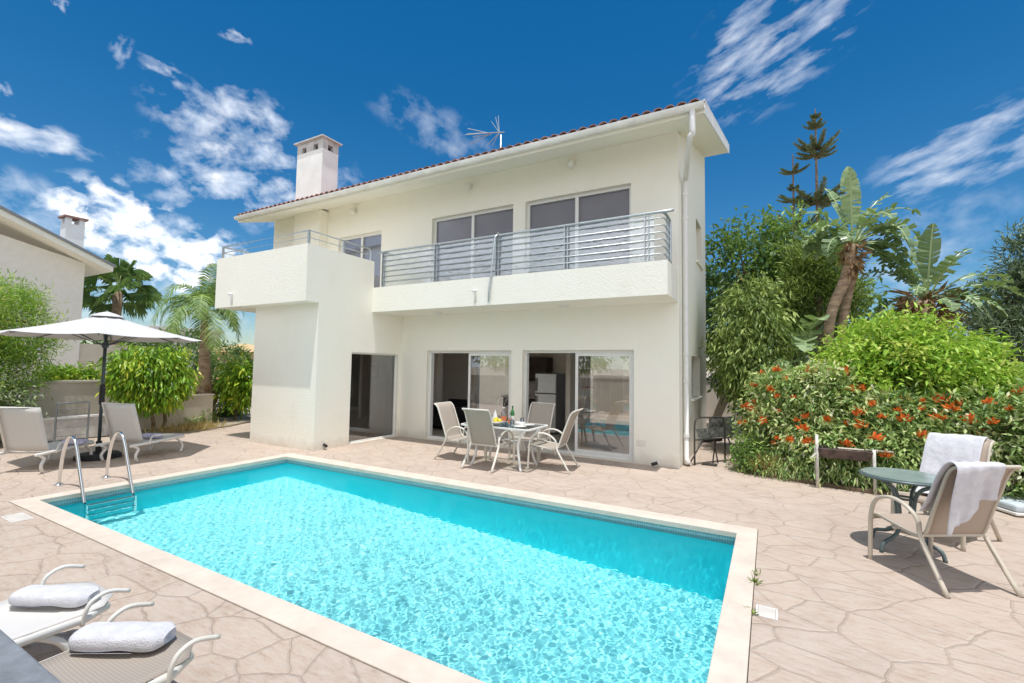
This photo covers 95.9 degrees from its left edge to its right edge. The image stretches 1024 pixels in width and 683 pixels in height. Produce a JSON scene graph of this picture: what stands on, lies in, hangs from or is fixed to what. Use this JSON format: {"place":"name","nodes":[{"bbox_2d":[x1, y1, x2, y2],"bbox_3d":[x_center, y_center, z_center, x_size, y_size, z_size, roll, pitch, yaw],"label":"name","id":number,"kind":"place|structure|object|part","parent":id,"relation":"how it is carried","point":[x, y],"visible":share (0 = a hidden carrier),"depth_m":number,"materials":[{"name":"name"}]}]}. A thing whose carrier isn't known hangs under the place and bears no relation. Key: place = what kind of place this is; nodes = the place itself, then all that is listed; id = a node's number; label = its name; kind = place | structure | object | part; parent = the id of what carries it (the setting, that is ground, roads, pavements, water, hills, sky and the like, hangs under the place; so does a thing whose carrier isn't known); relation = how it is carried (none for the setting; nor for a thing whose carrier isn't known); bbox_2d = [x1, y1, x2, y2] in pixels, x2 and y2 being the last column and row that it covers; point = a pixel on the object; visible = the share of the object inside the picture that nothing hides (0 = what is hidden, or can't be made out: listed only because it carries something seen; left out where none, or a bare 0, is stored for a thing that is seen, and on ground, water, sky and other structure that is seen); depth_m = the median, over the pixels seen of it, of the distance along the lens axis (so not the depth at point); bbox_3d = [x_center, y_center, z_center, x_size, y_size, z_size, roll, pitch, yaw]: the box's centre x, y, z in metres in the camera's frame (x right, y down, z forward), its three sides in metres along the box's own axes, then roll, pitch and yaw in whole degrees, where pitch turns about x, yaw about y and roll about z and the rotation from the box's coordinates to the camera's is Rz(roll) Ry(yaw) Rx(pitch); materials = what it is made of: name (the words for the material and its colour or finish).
{"place":"outdoors","nodes":[
{"label":"outdoors","id":0,"kind":"place"},
{"bbox_2d":[0,629,61,682],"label":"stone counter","id":1,"kind":"object","parent":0,"point":[18,664],"depth_m":1.01,"materials":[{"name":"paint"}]},
{"bbox_2d":[0,205,158,402],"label":"neighbouring house","id":2,"kind":"structure","parent":0,"point":[65,262],"depth_m":14.84,"materials":[{"name":"paint"}]},
{"bbox_2d":[125,326,224,367],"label":"house","id":3,"kind":"structure","parent":0,"point":[182,332],"depth_m":51.64,"materials":[{"name":"paint"}]},
{"bbox_2d":[141,409,250,433],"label":"bed ground","id":4,"kind":"structure","parent":0,"point":[231,421],"depth_m":13.22,"materials":[{"name":"brown soil"}]},
{"bbox_2d":[138,394,214,429],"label":"garden wall","id":5,"kind":"structure","parent":4,"relation":"on","point":[197,406],"depth_m":12.49,"materials":[{"name":"paint"}]},
{"bbox_2d":[141,417,228,432],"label":"dry grass tuft","id":6,"kind":"object","parent":4,"relation":"on","point":[189,425],"visible":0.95,"depth_m":11.52,"materials":[{"name":"brown plant"}]},
{"bbox_2d":[150,263,244,420],"bbox_3d":[-8.985,0.063,13.292,2.364,4.579,2.418,-1,-4,29],"label":"queen palm","id":7,"kind":"object","parent":4,"relation":"on","point":[205,298],"visible":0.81,"depth_m":13.16,"materials":[{"name":"green plant"}]},
{"bbox_2d":[184,401,223,423],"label":"bush","id":8,"kind":"object","parent":4,"relation":"on","point":[213,414],"visible":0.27,"depth_m":12.85,"materials":[{"name":"green plant"}]},
{"bbox_2d":[191,366,248,416],"bbox_3d":[-9.234,1.661,14.683,1.825,1.930,2.099,-1,-4,29],"label":"dark shrub","id":9,"kind":"object","parent":4,"relation":"on","point":[226,412],"visible":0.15,"depth_m":14.53,"materials":[{"name":"green plant"}]},
{"bbox_2d":[211,351,252,419],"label":"young tree","id":10,"kind":"object","parent":4,"relation":"on","point":[235,389],"visible":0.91,"depth_m":13.61,"materials":[{"name":"green plant"}]},
{"bbox_2d":[195,343,253,383],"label":"house","id":11,"kind":"structure","parent":0,"point":[249,346],"depth_m":37.38,"materials":[{"name":"paint"}]},
{"bbox_2d":[433,399,476,429],"bbox_3d":[-1.693,2.027,12.968,1.080,0.770,1.000,-1,-4,29],"label":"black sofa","id":12,"kind":"object","parent":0,"point":[459,404],"visible":0.22,"depth_m":12.64,"materials":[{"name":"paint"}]},
{"bbox_2d":[0,367,1017,447],"bbox_3d":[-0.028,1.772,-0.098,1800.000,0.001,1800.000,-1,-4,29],"label":"ground","id":13,"kind":"structure","parent":0,"point":[494,385],"depth_m":52.58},
{"bbox_2d":[0,368,49,439],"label":"variegated shrub","id":14,"kind":"object","parent":13,"relation":"on","point":[13,390],"visible":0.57,"depth_m":9.46,"materials":[{"name":"green plant"}]},
{"bbox_2d":[0,268,75,406],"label":"feathery tree","id":15,"kind":"object","parent":13,"relation":"on","point":[14,348],"visible":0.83,"depth_m":9.76,"materials":[{"name":"green plant"}]},
{"bbox_2d":[0,380,111,440],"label":"garden wall","id":16,"kind":"structure","parent":13,"relation":"on","point":[73,391],"depth_m":10.78,"materials":[{"name":"paint"}]},
{"bbox_2d":[28,361,111,380],"bbox_3d":[-10.806,0.925,11.411,1.047,0.999,1.801,-1,-4,29],"label":"hedge","id":17,"kind":"object","parent":16,"relation":"on","point":[75,373],"visible":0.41,"depth_m":11.28,"materials":[{"name":"green plant"}]},
{"bbox_2d":[43,414,108,440],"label":"wall","id":18,"kind":"structure","parent":13,"relation":"on","point":[75,430],"depth_m":10.29,"materials":[{"name":"grey concrete"}]},
{"bbox_2d":[82,254,164,344],"bbox_3d":[-16.593,-0.548,19.205,3.208,6.197,3.152,-1,-4,29],"label":"fan palm","id":19,"kind":"object","parent":13,"relation":"on","point":[142,298],"visible":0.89,"depth_m":19.39,"materials":[{"name":"green plant"}]},
{"bbox_2d":[80,340,189,358],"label":"tree","id":20,"kind":"object","parent":13,"relation":"on","point":[148,344],"visible":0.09,"depth_m":22.14,"materials":[{"name":"green plant"}]},
{"bbox_2d":[154,326,220,379],"bbox_3d":[-19.230,0.972,26.687,4.224,3.919,4.338,-1,-4,29],"label":"tree","id":21,"kind":"object","parent":13,"relation":"on","point":[196,352],"visible":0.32,"depth_m":26.76,"materials":[{"name":"green plant"}]},
{"bbox_2d":[196,340,253,375],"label":"tree","id":22,"kind":"object","parent":13,"relation":"on","point":[235,353],"visible":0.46,"depth_m":32.84,"materials":[{"name":"green plant"}]},
{"bbox_2d":[762,154,829,363],"bbox_3d":[11.796,-2.459,19.213,3.322,10.900,2.986,-1,-4,29],"label":"norfolk pine","id":23,"kind":"object","parent":13,"relation":"on","point":[794,171],"visible":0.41,"depth_m":19.27,"materials":[{"name":"green plant"}]},
{"bbox_2d":[777,109,873,281],"bbox_3d":[12.336,-3.282,18.661,3.948,12.500,3.562,-1,-4,29],"label":"norfolk pine","id":24,"kind":"object","parent":13,"relation":"on","point":[816,150],"visible":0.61,"depth_m":18.61,"materials":[{"name":"green plant"}]},
{"bbox_2d":[0,401,1023,682],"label":"paving","id":25,"kind":"structure","parent":0,"point":[838,599],"depth_m":4.04,"materials":[{"name":"beige stone"}]},
{"bbox_2d":[1,513,33,522],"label":"skimmer lid","id":26,"kind":"object","parent":25,"relation":"on","point":[17,517],"visible":1,"depth_m":5.09,"materials":[{"name":"white plastic"}]},
{"bbox_2d":[0,407,94,472],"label":"sun lounger","id":27,"kind":"object","parent":25,"relation":"on","point":[22,430],"visible":0.88,"depth_m":7.14,"materials":[{"name":"white plastic"}]},
{"bbox_2d":[61,439,88,444],"bbox_3d":[-7.429,1.704,7.850,0.340,0.085,0.204,1,-3,-5],"label":"folded towel","id":28,"kind":"object","parent":27,"relation":"on","point":[82,441],"visible":0.56,"depth_m":7.79,"materials":[{"name":"white fabric"}]},
{"bbox_2d":[0,564,130,651],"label":"sun lounger","id":29,"kind":"object","parent":25,"relation":"on","point":[16,622],"visible":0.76,"depth_m":2.59,"materials":[{"name":"white plastic"}]},
{"bbox_2d":[8,584,99,607],"bbox_3d":[-2.696,1.500,2.724,0.460,0.090,0.161,1,-3,0],"label":"rolled towel","id":30,"kind":"object","parent":29,"relation":"on","point":[63,596],"visible":0.96,"depth_m":2.67,"materials":[{"name":"white fabric"}]},
{"bbox_2d":[53,401,89,441],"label":"metal gate","id":31,"kind":"structure","parent":25,"relation":"on","point":[55,427],"depth_m":9.81,"materials":[{"name":"grey metal"}]},
{"bbox_2d":[53,431,134,502],"bbox_3d":[-5.806,2.158,6.452,1.035,1.720,0.640,-1,-4,29],"label":"pool ladder","id":32,"kind":"object","parent":25,"relation":"on","point":[78,462],"visible":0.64,"depth_m":6.44,"materials":[{"name":"metal"}]},
{"bbox_2d":[0,311,201,461],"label":"parasol","id":33,"kind":"object","parent":25,"relation":"on","point":[106,326],"visible":0.98,"depth_m":8.20,"materials":[{"name":"white fabric"}]},
{"bbox_2d":[39,602,220,682],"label":"sun lounger","id":34,"kind":"object","parent":25,"relation":"on","point":[173,657],"visible":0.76,"depth_m":2.19,"materials":[{"name":"beige fabric"}]},
{"bbox_2d":[68,621,175,653],"bbox_3d":[-1.957,1.484,2.325,0.460,0.100,0.170,1,-3,-2],"label":"rolled towel","id":35,"kind":"object","parent":34,"relation":"on","point":[134,636],"visible":1,"depth_m":2.27,"materials":[{"name":"white fabric"}]},
{"bbox_2d":[94,402,184,461],"bbox_3d":[-6.762,1.600,8.548,0.686,1.025,1.350,1,-3,3],"label":"sun lounger","id":36,"kind":"object","parent":25,"relation":"on","point":[122,417],"visible":0.91,"depth_m":8.07,"materials":[{"name":"white plastic"}]},
{"bbox_2d":[142,433,162,437],"bbox_3d":[-6.732,1.758,8.628,0.340,0.085,0.204,1,-3,-5],"label":"folded towel","id":37,"kind":"object","parent":36,"relation":"on","point":[146,435],"visible":0.75,"depth_m":8.55,"materials":[{"name":"white fabric"}]},
{"bbox_2d":[89,342,203,430],"bbox_3d":[-8.771,1.145,11.192,1.988,2.197,2.213,-1,-4,29],"label":"weeping fig","id":38,"kind":"object","parent":25,"relation":"on","point":[149,382],"visible":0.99,"depth_m":10.75,"materials":[{"name":"green plant"}]},
{"bbox_2d":[48,459,735,541],"bbox_3d":[-1.743,2.880,5.305,7.670,1.620,3.410,-1,-4,29],"label":"pool basin","id":39,"kind":"object","parent":25,"relation":"in","point":[721,537],"visible":0.06,"depth_m":6.42,"materials":[{"name":"tile"}]},
{"bbox_2d":[9,453,757,682],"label":"pool coping","id":40,"kind":"object","parent":39,"relation":"on","point":[729,663],"visible":0.89,"depth_m":3.80,"materials":[{"name":"stone"}]},
{"bbox_2d":[54,462,734,682],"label":"water","id":41,"kind":"structure","parent":39,"relation":"in","point":[487,590],"depth_m":4.28,"materials":[{"name":"blue liquid"}]},
{"bbox_2d":[434,401,484,463],"bbox_3d":[-1.002,1.704,8.793,0.842,1.052,0.652,-1,-4,27],"label":"patio chair","id":42,"kind":"object","parent":25,"relation":"on","point":[452,428],"visible":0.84,"depth_m":8.84,"materials":[{"name":"beige fabric"}]},
{"bbox_2d":[215,98,728,468],"bbox_3d":[-1.652,-1.706,11.844,12.681,8.160,7.202,-1,-4,29],"label":"villa","id":43,"kind":"object","parent":25,"relation":"on","point":[396,305],"visible":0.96,"depth_m":9.84,"materials":[{"name":"paint"}]},
{"bbox_2d":[341,232,381,287],"bbox_3d":[-4.059,-1.857,12.521,1.620,2.060,0.094,-1,-4,29],"label":"window","id":44,"kind":"structure","parent":43,"relation":"in","point":[372,241],"depth_m":12.48,"materials":[{"name":"white metal"}]},
{"bbox_2d":[349,352,395,442],"bbox_3d":[-3.259,1.274,10.759,0.050,2.000,1.460,-1,-4,29],"label":"sliding door","id":45,"kind":"structure","parent":43,"relation":"in","point":[373,375],"depth_m":10.76,"materials":[{"name":"glass"}]},
{"bbox_2d":[428,350,510,446],"bbox_3d":[-0.969,1.257,10.607,2.320,2.090,0.120,-1,-4,29],"label":"sliding door","id":46,"kind":"structure","parent":43,"relation":"in","point":[471,353],"depth_m":10.62,"materials":[{"name":"white metal"}]},
{"bbox_2d":[434,206,512,281],"bbox_3d":[-0.904,-1.939,10.768,2.260,2.130,0.094,-1,-4,29],"label":"window","id":47,"kind":"structure","parent":43,"relation":"in","point":[490,222],"depth_m":10.78,"materials":[{"name":"white metal"}]},
{"bbox_2d":[465,116,504,146],"bbox_3d":[-0.670,-5.054,12.251,1.156,1.722,0.370,-1,-4,29],"label":"roof aerial","id":48,"kind":"object","parent":43,"relation":"attached to","point":[498,130],"visible":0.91,"depth_m":12.13,"materials":[{"name":"metal"}]},
{"bbox_2d":[476,356,500,418],"bbox_3d":[-0.442,1.175,14.601,1.600,2.550,0.050,-1,-4,29],"label":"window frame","id":49,"kind":"structure","parent":43,"relation":"in","point":[477,356],"depth_m":14.95,"materials":[{"name":"white metal"}]},
{"bbox_2d":[501,395,534,420],"bbox_3d":[0.453,2.051,13.542,1.470,0.888,0.570,-1,-4,29],"label":"kitchen counter","id":50,"kind":"object","parent":43,"relation":"on","point":[506,400],"visible":0.21,"depth_m":13.60,"materials":[{"name":"tile"}]},
{"bbox_2d":[529,357,552,380],"bbox_3d":[0.636,0.812,13.617,1.050,0.700,0.400,-1,-4,29],"label":"kitchen cabinet","id":51,"kind":"object","parent":43,"relation":"attached to","point":[540,364],"visible":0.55,"depth_m":13.36,"materials":[{"name":"brown wood"}]},
{"bbox_3d":[0.314,0.805,13.578,0.505,0.680,0.019,-1,-4,29],"label":"door","id":52,"kind":"part","parent":51,"relation":"part of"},
{"bbox_3d":[0.768,0.798,13.325,0.515,0.680,0.019,-1,-4,29],"label":"door","id":53,"kind":"part","parent":51,"relation":"part of","materials":[{"name":"brown wood"}]},
{"bbox_2d":[535,373,564,433],"bbox_3d":[1.008,1.631,12.380,0.600,1.560,0.684,-1,-4,29],"label":"fridge","id":54,"kind":"object","parent":43,"relation":"in","point":[549,387],"visible":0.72,"depth_m":12.17,"materials":[{"name":"metal"}]},
{"bbox_3d":[0.864,1.875,12.117,0.600,1.000,0.112,-1,-4,29],"label":"door","id":55,"kind":"part","parent":54,"relation":"part of","materials":[{"name":"metal"}]},
{"bbox_3d":[0.877,1.104,12.159,0.600,0.515,0.112,-1,-4,29],"label":"door","id":56,"kind":"part","parent":54,"relation":"part of","materials":[{"name":"metal"}]},
{"bbox_2d":[523,350,633,460],"bbox_3d":[1.316,1.223,9.336,2.370,2.090,0.120,-1,-4,29],"label":"sliding door","id":57,"kind":"structure","parent":43,"relation":"in","point":[603,454],"depth_m":9.16,"materials":[{"name":"white metal"}]},
{"bbox_2d":[527,185,630,272],"bbox_3d":[1.346,-1.972,9.516,2.290,2.130,0.094,-1,-4,29],"label":"window","id":58,"kind":"structure","parent":43,"relation":"in","point":[583,207],"depth_m":9.50,"materials":[{"name":"white metal"}]},
{"bbox_2d":[588,356,628,429],"bbox_3d":[3.359,1.118,12.486,2.700,2.550,0.050,-1,-4,29],"label":"window","id":59,"kind":"structure","parent":43,"relation":"in","point":[589,425],"depth_m":13.07,"materials":[{"name":"white metal"}]},
{"bbox_2d":[691,357,701,400],"bbox_3d":[3.976,0.803,10.173,0.235,0.935,1.400,-1,-4,29],"label":"window","id":60,"kind":"structure","parent":43,"relation":"in","point":[694,399],"depth_m":10.73,"materials":[{"name":"white metal"}]},
{"bbox_2d":[696,260,703,270],"bbox_3d":[4.395,-1.783,10.822,0.065,0.042,1.050,-1,-4,29],"label":"window","id":61,"kind":"structure","parent":43,"relation":"in","point":[697,261],"depth_m":10.74,"materials":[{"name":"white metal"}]},
{"bbox_2d":[460,408,514,473],"bbox_3d":[-0.422,1.672,8.048,0.652,1.052,0.843,-1,-4,31],"label":"patio chair","id":62,"kind":"object","parent":25,"relation":"on","point":[480,426],"visible":0.99,"depth_m":7.87,"materials":[{"name":"beige fabric"}]},
{"bbox_2d":[461,421,547,471],"bbox_3d":[-0.139,1.847,8.238,1.400,0.733,0.840,-1,-4,29],"label":"dining table","id":63,"kind":"object","parent":25,"relation":"on","point":[539,427],"visible":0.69,"depth_m":8.11,"materials":[{"name":"white metal"}]},
{"bbox_2d":[493,417,502,424],"bbox_3d":[-0.275,1.402,8.148,0.240,0.140,0.236,-1,-4,29],"label":"fruit bowl","id":64,"kind":"object","parent":63,"relation":"on","point":[496,421],"visible":0.94,"depth_m":8.08,"materials":[{"name":"yellow food"}]},
{"bbox_2d":[501,407,506,424],"bbox_3d":[-0.148,1.331,8.276,0.112,0.300,0.109,-1,-4,29],"label":"bottle","id":65,"kind":"object","parent":63,"relation":"on","point":[503,418],"visible":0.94,"depth_m":8.24,"materials":[{"name":"orange glass"}]},
{"bbox_2d":[510,419,513,426],"bbox_3d":[-0.003,1.403,7.938,0.072,0.116,0.070,-1,-4,29],"label":"tumbler","id":66,"kind":"object","parent":63,"relation":"on","point":[511,422],"visible":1,"depth_m":7.92,"materials":[{"name":"clear glass"}]},
{"bbox_2d":[510,406,514,420],"bbox_3d":[0.008,1.317,8.247,0.078,0.330,0.076,-1,-4,29],"label":"bottle","id":67,"kind":"object","parent":63,"relation":"on","point":[512,414],"visible":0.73,"depth_m":8.22,"materials":[{"name":"green glass"}]},
{"bbox_2d":[515,421,524,424],"bbox_3d":[0.142,1.439,8.073,0.160,0.069,0.100,-1,-4,29],"label":"napkin box","id":68,"kind":"object","parent":63,"relation":"on","point":[519,423],"visible":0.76,"depth_m":8.03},
{"bbox_2d":[508,402,555,463],"bbox_3d":[0.422,1.734,8.933,0.652,1.052,0.843,-1,-4,31],"label":"patio chair","id":69,"kind":"object","parent":25,"relation":"on","point":[540,413],"visible":0.62,"depth_m":9.11,"materials":[{"name":"beige fabric"}]},
{"bbox_2d":[527,408,582,473],"bbox_3d":[0.762,1.691,8.046,0.842,1.052,0.652,0,-3,22],"label":"patio chair","id":70,"kind":"object","parent":25,"relation":"on","point":[564,438],"visible":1,"depth_m":7.93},
{"bbox_2d":[651,461,658,467],"bbox_3d":[2.554,2.192,8.247,0.136,0.111,0.071,1,-3,4],"label":"floor uplight","id":71,"kind":"object","parent":25,"relation":"on","point":[654,463],"visible":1,"depth_m":8.23,"materials":[{"name":"black paint"}]},
{"bbox_2d":[688,416,735,466],"bbox_3d":[3.835,1.855,8.673,1.327,0.889,0.309,3,-4,-34],"label":"barbecue","id":72,"kind":"object","parent":25,"relation":"on","point":[723,430],"visible":0.97,"depth_m":8.73,"materials":[{"name":"metal"}]},
{"bbox_2d":[707,392,727,427],"bbox_3d":[4.861,1.816,10.991,0.231,1.248,0.753,2,-3,-23],"label":"leaning plank","id":73,"kind":"object","parent":25,"relation":"on","point":[719,410],"visible":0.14,"depth_m":10.87,"materials":[{"name":"brown wood"}]},
{"bbox_2d":[744,606,758,615],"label":"weed","id":74,"kind":"object","parent":25,"relation":"on","point":[753,611],"visible":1,"depth_m":3.33,"materials":[{"name":"green plant"}]},
{"bbox_2d":[748,574,763,584],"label":"weed","id":75,"kind":"object","parent":25,"relation":"on","point":[754,580],"visible":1,"depth_m":3.82,"materials":[{"name":"green plant"}]},
{"bbox_2d":[756,604,777,620],"bbox_3d":[1.848,1.963,3.351,0.138,0.007,0.168,-1,-4,29],"label":"skimmer lid","id":76,"kind":"object","parent":25,"relation":"on","point":[765,612],"visible":1,"depth_m":3.34,"materials":[{"name":"white plastic"}]},
{"bbox_2d":[858,467,947,562],"bbox_3d":[3.936,1.706,4.622,0.740,0.737,0.740,-1,-4,29],"label":"round table","id":77,"kind":"object","parent":25,"relation":"on","point":[912,478],"visible":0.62,"depth_m":4.57,"materials":[{"name":"green metal"}]},
{"bbox_2d":[868,465,1023,597],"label":"patio chair","id":78,"kind":"object","parent":25,"relation":"on","point":[932,523],"visible":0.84,"depth_m":3.83,"materials":[{"name":"beige fabric"}]},
{"bbox_2d":[919,461,1005,536],"bbox_3d":[3.613,1.240,3.716,0.436,0.592,0.360,1,-3,-3],"label":"bath towel","id":79,"kind":"object","parent":78,"relation":"hanging from","point":[975,483],"visible":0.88,"depth_m":3.59,"materials":[{"name":"white fabric"}]},
{"bbox_2d":[891,439,1002,551],"bbox_3d":[4.720,1.587,5.035,0.843,1.052,0.652,2,-3,-24],"label":"patio chair","id":80,"kind":"object","parent":25,"relation":"on","point":[986,450],"visible":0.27,"depth_m":4.96,"materials":[{"name":"beige metal"}]},
{"bbox_2d":[909,432,989,493],"bbox_3d":[4.867,1.536,5.130,0.584,0.992,0.536,2,-3,-24],"label":"bath towel","id":81,"kind":"object","parent":80,"relation":"on","point":[940,450],"visible":0.43,"depth_m":5.22,"materials":[{"name":"white fabric"}]},
{"bbox_2d":[0,0,1023,682],"label":"sky","id":82,"kind":"structure","parent":0,"point":[156,124],"materials":[{"name":"blue"}]},
{"bbox_2d":[738,438,1023,494],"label":"garden bed ground","id":83,"kind":"structure","parent":0,"point":[869,490],"depth_m":7.01,"materials":[{"name":"soil"}]},
{"bbox_2d":[724,429,781,476],"bbox_3d":[4.163,1.928,7.985,0.952,0.836,1.055,-1,-4,29],"label":"edging bush","id":84,"kind":"object","parent":83,"relation":"on","point":[742,454],"visible":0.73,"depth_m":7.98,"materials":[{"name":"green plant"}]},
{"bbox_2d":[698,267,808,447],"bbox_3d":[5.204,0.388,9.838,2.361,3.988,2.033,-1,-4,29],"label":"weeping fig","id":85,"kind":"object","parent":83,"relation":"on","point":[740,343],"visible":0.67,"depth_m":9.62,"materials":[{"name":"green plant"}]},
{"bbox_2d":[705,204,814,433],"bbox_3d":[6.540,-0.605,13.019,3.684,6.363,3.794,-1,-4,29],"label":"tall tree","id":86,"kind":"object","parent":83,"relation":"on","point":[732,244],"visible":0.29,"depth_m":12.51,"materials":[{"name":"green plant"}]},
{"bbox_2d":[746,449,797,474],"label":"dry grass tuft","id":87,"kind":"object","parent":83,"relation":"on","point":[763,464],"visible":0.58,"depth_m":7.68,"materials":[{"name":"plant"}]},
{"bbox_2d":[754,314,843,450],"bbox_3d":[6.137,0.899,9.716,2.136,2.992,2.239,-1,-4,29],"label":"strelitzia","id":88,"kind":"object","parent":83,"relation":"on","point":[804,345],"visible":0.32,"depth_m":9.47,"materials":[{"name":"green plant"}]},
{"bbox_2d":[592,375,1023,420],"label":"boundary wall","id":89,"kind":"structure","parent":83,"relation":"on","point":[610,394],"depth_m":17.50,"materials":[{"name":"paint"}]},
{"bbox_2d":[734,200,904,364],"bbox_3d":[8.661,-0.663,12.880,4.909,6.527,3.514,-1,-4,29],"label":"tall tree","id":90,"kind":"object","parent":83,"relation":"on","point":[774,227],"visible":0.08,"depth_m":12.68,"materials":[{"name":"green plant"}]},
{"bbox_2d":[767,234,884,344],"bbox_3d":[7.458,-0.070,11.239,2.580,5.119,2.268,-1,-4,29],"label":"bushy conifer","id":91,"kind":"object","parent":83,"relation":"on","point":[816,280],"visible":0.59,"depth_m":10.99,"materials":[{"name":"green plant"}]},
{"bbox_2d":[759,444,919,494],"bbox_3d":[5.343,1.986,6.987,2.942,0.769,1.014,-1,-4,35],"label":"trailing groundcover","id":92,"kind":"object","parent":83,"relation":"on","point":[838,475],"visible":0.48,"depth_m":7.08,"materials":[{"name":"green plant"}]},
{"bbox_2d":[812,323,887,363],"bbox_3d":[7.571,1.005,9.922,2.053,2.845,2.145,-1,-4,29],"label":"strelitzia","id":93,"kind":"object","parent":83,"relation":"on","point":[821,328],"visible":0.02,"depth_m":10.15,"materials":[{"name":"green plant"}]},
{"bbox_2d":[811,434,893,494],"bbox_3d":[5.050,1.812,6.889,1.023,0.800,0.359,-1,-4,29],"label":"trough grill","id":94,"kind":"object","parent":83,"relation":"on","point":[846,453],"visible":0.83,"depth_m":6.87,"materials":[{"name":"metal"}]},
{"bbox_2d":[798,166,920,439],"bbox_3d":[7.015,-0.669,9.329,2.047,6.088,1.783,-1,-4,29],"label":"giant strelitzia","id":95,"kind":"object","parent":83,"relation":"on","point":[851,268],"visible":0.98,"depth_m":9.39,"materials":[{"name":"green plant"}]},
{"bbox_2d":[726,357,1002,491],"bbox_3d":[5.409,1.362,7.530,3.838,2.252,1.857,-2,-4,44],"label":"flowering shrub","id":96,"kind":"object","parent":83,"relation":"on","point":[793,410],"visible":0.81,"depth_m":7.37,"materials":[{"name":"green plant"}]},
{"bbox_2d":[797,300,1023,462],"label":"broad shrub","id":97,"kind":"object","parent":83,"relation":"on","point":[909,352],"visible":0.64,"depth_m":7.36,"materials":[{"name":"green plant"}]},
{"bbox_2d":[862,223,1023,342],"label":"giant strelitzia","id":98,"kind":"object","parent":83,"relation":"on","point":[929,272],"visible":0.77,"depth_m":9.01,"materials":[{"name":"green plant"}]},
{"bbox_2d":[935,373,1023,499],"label":"flowering shrub","id":99,"kind":"object","parent":83,"relation":"on","point":[1008,449],"visible":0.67,"depth_m":6.28,"materials":[{"name":"green plant"}]},
{"bbox_2d":[941,216,1023,434],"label":"feathery pine","id":100,"kind":"object","parent":83,"relation":"on","point":[1011,323],"visible":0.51,"depth_m":10.08,"materials":[{"name":"green plant"}]},
{"bbox_2d":[996,494,1023,515],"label":"lounger pad","id":101,"kind":"object","parent":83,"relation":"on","point":[1010,505],"visible":0.48,"depth_m":5.82,"materials":[{"name":"fabric"}]}
]}

